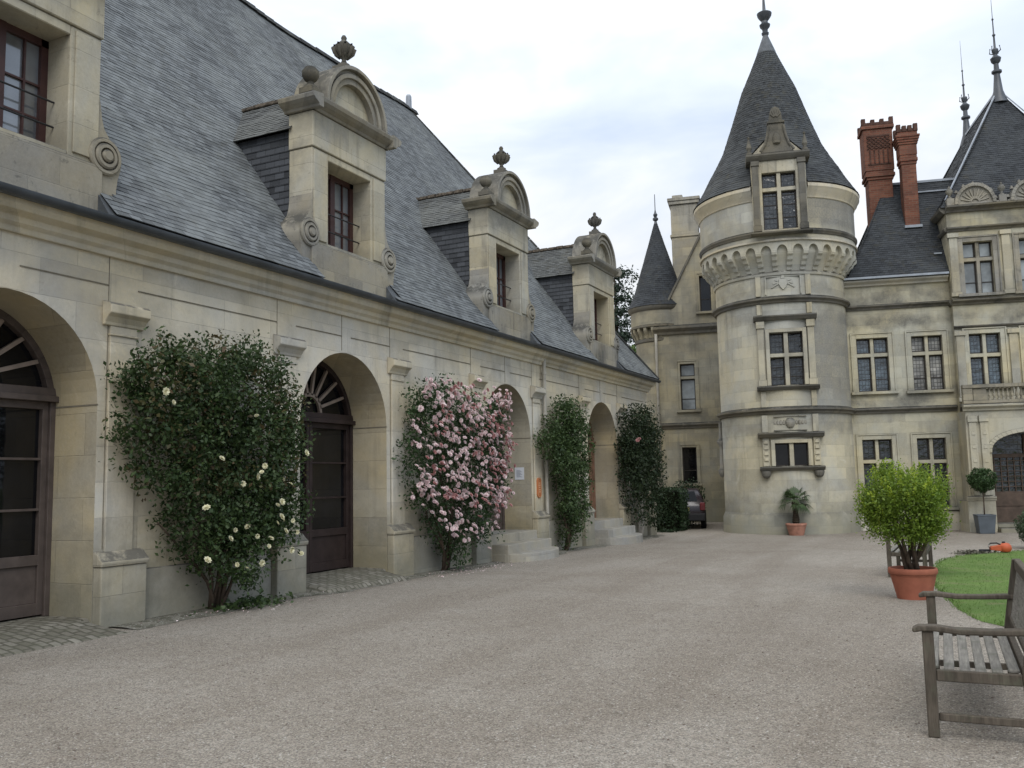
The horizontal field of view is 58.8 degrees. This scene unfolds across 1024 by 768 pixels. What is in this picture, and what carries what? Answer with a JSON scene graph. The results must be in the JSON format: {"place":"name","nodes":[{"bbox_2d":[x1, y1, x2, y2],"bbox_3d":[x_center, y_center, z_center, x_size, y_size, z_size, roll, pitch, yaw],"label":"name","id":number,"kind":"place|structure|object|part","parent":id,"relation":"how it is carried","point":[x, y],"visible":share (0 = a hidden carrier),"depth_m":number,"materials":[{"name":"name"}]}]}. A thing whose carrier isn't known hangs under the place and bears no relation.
{"place":"outdoors","nodes":[
{"label":"outdoors","id":0,"kind":"place"},
{"bbox_2d":[0,522,1023,767],"bbox_3d":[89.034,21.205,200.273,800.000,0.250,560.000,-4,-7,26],"label":"gravel courtyard","id":1,"kind":"structure","parent":0,"point":[714,566],"depth_m":7.53,"materials":[{"name":"grey gravel"}]},
{"bbox_2d":[0,616,128,656],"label":"cobbled apron","id":2,"kind":"object","parent":1,"relation":"on","point":[24,635],"visible":0.92,"depth_m":9.82,"materials":[{"name":"grey stone"}]},
{"bbox_2d":[98,326,319,608],"bbox_3d":[-3.712,1.113,11.855,1.047,3.733,3.435,-4,-7,26],"label":"climbing rose","id":3,"kind":"object","parent":1,"relation":"on","point":[270,524],"visible":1,"depth_m":11.59,"materials":[{"name":"green plant"}]},
{"bbox_2d":[189,589,303,615],"bbox_3d":[-3.584,2.886,12.002,0.903,0.208,1.894,-4,-7,26],"label":"weed clump","id":4,"kind":"object","parent":1,"relation":"on","point":[261,601],"visible":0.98,"depth_m":12.07,"materials":[{"name":"green plant"}]},
{"bbox_2d":[0,0,660,627],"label":"stable wing","id":5,"kind":"structure","parent":1,"relation":"on","point":[356,246],"depth_m":14.68,"materials":[{"name":"beige stone"}]},
{"bbox_2d":[0,309,58,620],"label":"door","id":6,"kind":"structure","parent":5,"relation":"in","point":[28,398],"depth_m":10.72,"materials":[{"name":"paint"}]},
{"bbox_2d":[300,361,355,572],"bbox_3d":[-3.431,1.289,15.368,0.220,3.790,2.360,-4,-7,26],"label":"door","id":7,"kind":"structure","parent":5,"relation":"in","point":[329,546],"depth_m":15.87,"materials":[{"name":"paint"}]},
{"bbox_2d":[391,373,517,570],"bbox_3d":[-0.921,1.721,17.505,1.039,3.774,4.068,-4,-7,26],"label":"climbing rose","id":8,"kind":"object","parent":5,"relation":"attached to","point":[477,498],"visible":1,"depth_m":17.14,"materials":[{"name":"pink plant"}]},
{"bbox_2d":[484,396,504,529],"bbox_3d":[-0.763,1.645,20.788,0.220,3.460,2.360,-4,-7,26],"label":"door","id":9,"kind":"structure","parent":5,"relation":"in","point":[501,524],"depth_m":21.58,"materials":[{"name":"paint"}]},
{"bbox_2d":[515,467,523,479],"bbox_3d":[0.176,2.128,21.590,0.240,0.290,0.008,-4,-7,26],"label":"paper notice","id":10,"kind":"object","parent":5,"relation":"attached to","point":[519,473],"visible":0.98,"depth_m":21.59,"materials":[{"name":"white paper"}]},
{"bbox_2d":[536,478,541,497],"bbox_3d":[0.647,2.475,21.683,0.038,0.470,0.220,-4,-7,26],"label":"enamel sign","id":11,"kind":"object","parent":5,"relation":"attached to","point":[539,488],"visible":1,"depth_m":21.65,"materials":[{"name":"orange metal"}]},
{"bbox_2d":[533,393,595,550],"bbox_3d":[1.444,2.193,22.464,0.879,3.918,2.993,-4,-7,26],"label":"climbing rose","id":12,"kind":"object","parent":5,"relation":"attached to","point":[574,507],"visible":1,"depth_m":22.26,"materials":[{"name":"green plant"}]},
{"bbox_2d":[588,420,595,517],"bbox_3d":[1.910,2.164,26.191,0.220,3.460,2.360,-4,-7,26],"label":"door","id":13,"kind":"structure","parent":5,"relation":"in","point":[592,497],"depth_m":27.06,"materials":[{"name":"brown wood"}]},
{"bbox_2d":[613,400,668,533],"bbox_3d":[4.064,2.604,27.710,0.947,4.256,3.594,-4,-7,26],"label":"climbing rose","id":14,"kind":"object","parent":5,"relation":"attached to","point":[645,458],"visible":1,"depth_m":27.19,"materials":[{"name":"green plant"}]},
{"bbox_2d":[157,561,522,621],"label":"fallen petals","id":15,"kind":"object","parent":1,"relation":"on","point":[332,593],"visible":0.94,"depth_m":16.39,"materials":[{"name":"pink plant"}]},
{"bbox_2d":[306,567,410,592],"bbox_3d":[-2.809,3.229,14.860,1.429,0.212,2.375,-4,-7,26],"label":"cobbled apron","id":16,"kind":"object","parent":1,"relation":"on","point":[330,581],"visible":0.72,"depth_m":14.76,"materials":[{"name":"grey stone"}]},
{"bbox_2d":[110,535,662,629],"bbox_3d":[0.143,3.829,19.845,0.666,0.264,21.090,-4,-7,26],"label":"soil strip","id":17,"kind":"object","parent":1,"relation":"on","point":[163,619],"visible":0.56,"depth_m":12.76,"materials":[{"name":"soil"}]},
{"bbox_2d":[614,264,638,345],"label":"cedar tree","id":18,"kind":"object","parent":1,"relation":"on","point":[625,335],"visible":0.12,"depth_m":55.15,"materials":[{"name":"green plant"}]},
{"bbox_2d":[657,528,677,532],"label":"ground shrub","id":19,"kind":"object","parent":1,"relation":"on","point":[667,530],"visible":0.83,"depth_m":30.72,"materials":[{"name":"green plant"}]},
{"bbox_2d":[651,486,690,530],"bbox_3d":[5.317,4.411,31.992,1.758,1.630,1.265,-4,-7,26],"label":"clipped hedge","id":20,"kind":"object","parent":1,"relation":"on","point":[675,501],"visible":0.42,"depth_m":31.49,"materials":[{"name":"green plant"}]},
{"bbox_2d":[627,194,724,521],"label":"gabled building","id":21,"kind":"structure","parent":1,"relation":"on","point":[673,329],"depth_m":37.99,"materials":[{"name":"stone"}]},
{"bbox_2d":[676,360,700,412],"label":"window","id":22,"kind":"structure","parent":21,"relation":"in","point":[688,391],"depth_m":37.89,"materials":[{"name":"stone"}]},
{"bbox_2d":[679,444,701,485],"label":"window","id":23,"kind":"structure","parent":21,"relation":"in","point":[689,465],"depth_m":37.58,"materials":[{"name":"stone"}]},
{"bbox_2d":[695,272,714,313],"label":"window","id":24,"kind":"structure","parent":21,"relation":"in","point":[705,297],"depth_m":38.09,"materials":[{"name":"stone"}]},
{"bbox_2d":[673,477,707,525],"bbox_3d":[6.639,4.543,34.570,1.652,2.002,1.272,-4,-7,26],"label":"clipped hedge","id":25,"kind":"object","parent":1,"relation":"on","point":[688,486],"visible":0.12,"depth_m":34.49,"materials":[{"name":"green plant"}]},
{"bbox_2d":[681,488,706,527],"bbox_3d":[6.430,4.635,34.171,1.680,1.450,3.867,-2,-6,12],"label":"parked car","id":26,"kind":"object","parent":1,"relation":"on","point":[696,505],"visible":0.38,"depth_m":32.33,"materials":[{"name":"paint"}]},
{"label":"rear window","id":27,"kind":"part","parent":26,"relation":"part of","materials":[{"name":"black glass"}]},
{"bbox_2d":[693,0,861,534],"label":"round tower","id":28,"kind":"structure","parent":1,"relation":"on","point":[775,208],"depth_m":29.13,"materials":[{"name":"stone"}]},
{"bbox_2d":[761,172,797,229],"bbox_3d":[8.543,-5.828,29.033,1.080,1.900,0.200,-3,-6,13],"label":"window","id":29,"kind":"structure","parent":28,"relation":"in","point":[779,209],"depth_m":29.05,"materials":[{"name":"stone"}]},
{"bbox_2d":[765,327,808,385],"bbox_3d":[8.763,-0.846,29.009,1.260,1.840,0.373,-3,-6,13],"label":"window","id":30,"kind":"structure","parent":28,"relation":"in","point":[785,356],"depth_m":29.03,"materials":[{"name":"stone"}]},
{"bbox_2d":[771,438,812,465],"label":"window","id":31,"kind":"structure","parent":28,"relation":"in","point":[790,452],"depth_m":28.72,"materials":[{"name":"stone"}]},
{"bbox_2d":[785,523,806,535],"bbox_3d":[8.762,4.472,27.989,0.632,0.370,0.632,-4,-7,26],"label":"terracotta pot","id":32,"kind":"object","parent":1,"relation":"on","point":[796,529],"visible":0.96,"depth_m":27.76,"materials":[{"name":"ceramic"}]},
{"bbox_2d":[778,486,811,523],"bbox_3d":[8.716,3.749,28.051,1.127,1.202,1.161,-4,-7,26],"label":"palm","id":33,"kind":"object","parent":32,"relation":"in","point":[796,505],"visible":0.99,"depth_m":27.97,"materials":[{"name":"green plant"}]},
{"bbox_2d":[882,530,933,576],"bbox_3d":[6.801,2.740,15.503,0.723,0.935,1.810,-4,-7,27],"label":"park bench","id":34,"kind":"object","parent":1,"relation":"on","point":[895,551],"visible":0.23,"depth_m":14.86,"materials":[{"name":"grey wood"}]},
{"bbox_2d":[888,566,937,599],"bbox_3d":[5.310,2.631,12.014,0.612,0.400,0.612,-4,-7,26],"label":"terracotta pot","id":35,"kind":"object","parent":1,"relation":"on","point":[910,584],"visible":0.9,"depth_m":11.81,"materials":[{"name":"ceramic"}]},
{"bbox_2d":[851,457,960,569],"bbox_3d":[5.238,1.750,12.127,1.387,1.561,1.311,-4,-7,26],"label":"potted shrub","id":36,"kind":"object","parent":35,"relation":"in","point":[884,507],"visible":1,"depth_m":11.93,"materials":[{"name":"green plant"}]},
{"bbox_2d":[843,5,1023,532],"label":"chateau front","id":37,"kind":"object","parent":1,"relation":"on","point":[933,281],"visible":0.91,"depth_m":29.64,"materials":[{"name":"stone"}]},
{"bbox_2d":[849,331,898,394],"bbox_3d":[11.921,-0.673,30.018,1.460,2.060,0.355,-3,-6,13],"label":"window","id":38,"kind":"structure","parent":37,"relation":"in","point":[869,357],"depth_m":30.06,"materials":[{"name":"stone"}]},
{"bbox_2d":[856,433,899,508],"bbox_3d":[11.960,2.858,29.650,1.390,2.460,0.355,-3,-6,13],"label":"window","id":39,"kind":"structure","parent":37,"relation":"in","point":[870,449],"depth_m":29.76,"materials":[{"name":"stone"}]},
{"bbox_2d":[904,329,954,393],"bbox_3d":[13.557,-0.732,29.643,1.420,2.070,0.355,-3,-6,13],"label":"window","id":40,"kind":"structure","parent":37,"relation":"in","point":[924,366],"depth_m":29.68,"materials":[{"name":"stone"}]},
{"bbox_2d":[910,431,959,509],"bbox_3d":[13.568,2.805,29.281,1.350,2.500,0.355,-3,-6,13],"label":"window","id":41,"kind":"structure","parent":37,"relation":"in","point":[930,449],"depth_m":29.34,"materials":[{"name":"stone"}]},
{"bbox_2d":[957,234,1004,297],"bbox_3d":[15.040,-3.797,29.300,1.360,1.990,0.355,-3,-6,13],"label":"window","id":42,"kind":"structure","parent":37,"relation":"in","point":[975,259],"depth_m":29.33,"materials":[{"name":"stone"}]},
{"bbox_2d":[962,326,1013,388],"bbox_3d":[15.103,-0.819,28.983,1.400,1.980,0.355,-3,-6,13],"label":"window","id":43,"kind":"structure","parent":37,"relation":"in","point":[982,352],"depth_m":29.03,"materials":[{"name":"stone"}]},
{"bbox_2d":[992,432,1023,521],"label":"door","id":44,"kind":"structure","parent":37,"relation":"in","point":[1008,452],"depth_m":28.35,"materials":[{"name":"brown wood"}]},
{"bbox_2d":[1011,232,1023,293],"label":"window","id":45,"kind":"structure","parent":37,"relation":"in","point":[1017,245],"depth_m":29.01,"materials":[{"name":"stone"}]},
{"bbox_2d":[1018,325,1023,387],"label":"window","id":46,"kind":"structure","parent":37,"relation":"in","point":[1021,327],"depth_m":28.69,"materials":[{"name":"stone"}]},
{"bbox_2d":[912,559,1023,737],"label":"park bench","id":47,"kind":"object","parent":1,"relation":"on","point":[932,630],"visible":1,"depth_m":5.59,"materials":[{"name":"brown wood"}]},
{"bbox_2d":[951,549,999,554],"bbox_3d":[9.842,3.584,19.383,0.926,0.139,0.666,-2,-6,7],"label":"clippings heap","id":48,"kind":"object","parent":1,"relation":"on","point":[969,551],"visible":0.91,"depth_m":19.29,"materials":[{"name":"grey plant"}]},
{"bbox_2d":[973,514,995,533],"bbox_3d":[14.092,4.168,27.062,0.520,0.560,0.520,-3,-6,13],"label":"planter","id":49,"kind":"object","parent":1,"relation":"on","point":[985,524],"visible":1,"depth_m":26.86,"materials":[{"name":"metal"}]},
{"bbox_2d":[966,467,997,514],"bbox_3d":[14.081,3.244,27.159,0.881,1.517,0.923,-4,-7,26],"label":"topiary tree","id":50,"kind":"object","parent":49,"relation":"in","point":[978,480],"visible":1,"depth_m":27.03,"materials":[{"name":"green plant"}]},
{"bbox_2d":[1012,509,1023,541],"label":"round bush","id":51,"kind":"object","parent":1,"relation":"on","point":[1020,526],"visible":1,"depth_m":20.91,"materials":[{"name":"green plant"}]},
{"bbox_2d":[247,0,1023,344],"label":"sky","id":52,"kind":"structure","parent":0,"point":[601,107],"materials":[{"name":"white"}]},
{"bbox_2d":[933,549,1023,625],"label":"lawn","id":53,"kind":"structure","parent":0,"point":[964,585],"depth_m":13.84,"materials":[{"name":"green plant"}]},
{"bbox_2d":[979,541,1011,551],"bbox_3d":[10.268,3.459,19.315,0.648,0.230,0.245,-2,-6,11],"label":"garden machine","id":54,"kind":"object","parent":53,"relation":"on","point":[1003,546],"visible":1,"depth_m":19.24,"materials":[{"name":"orange plastic"}]}
]}

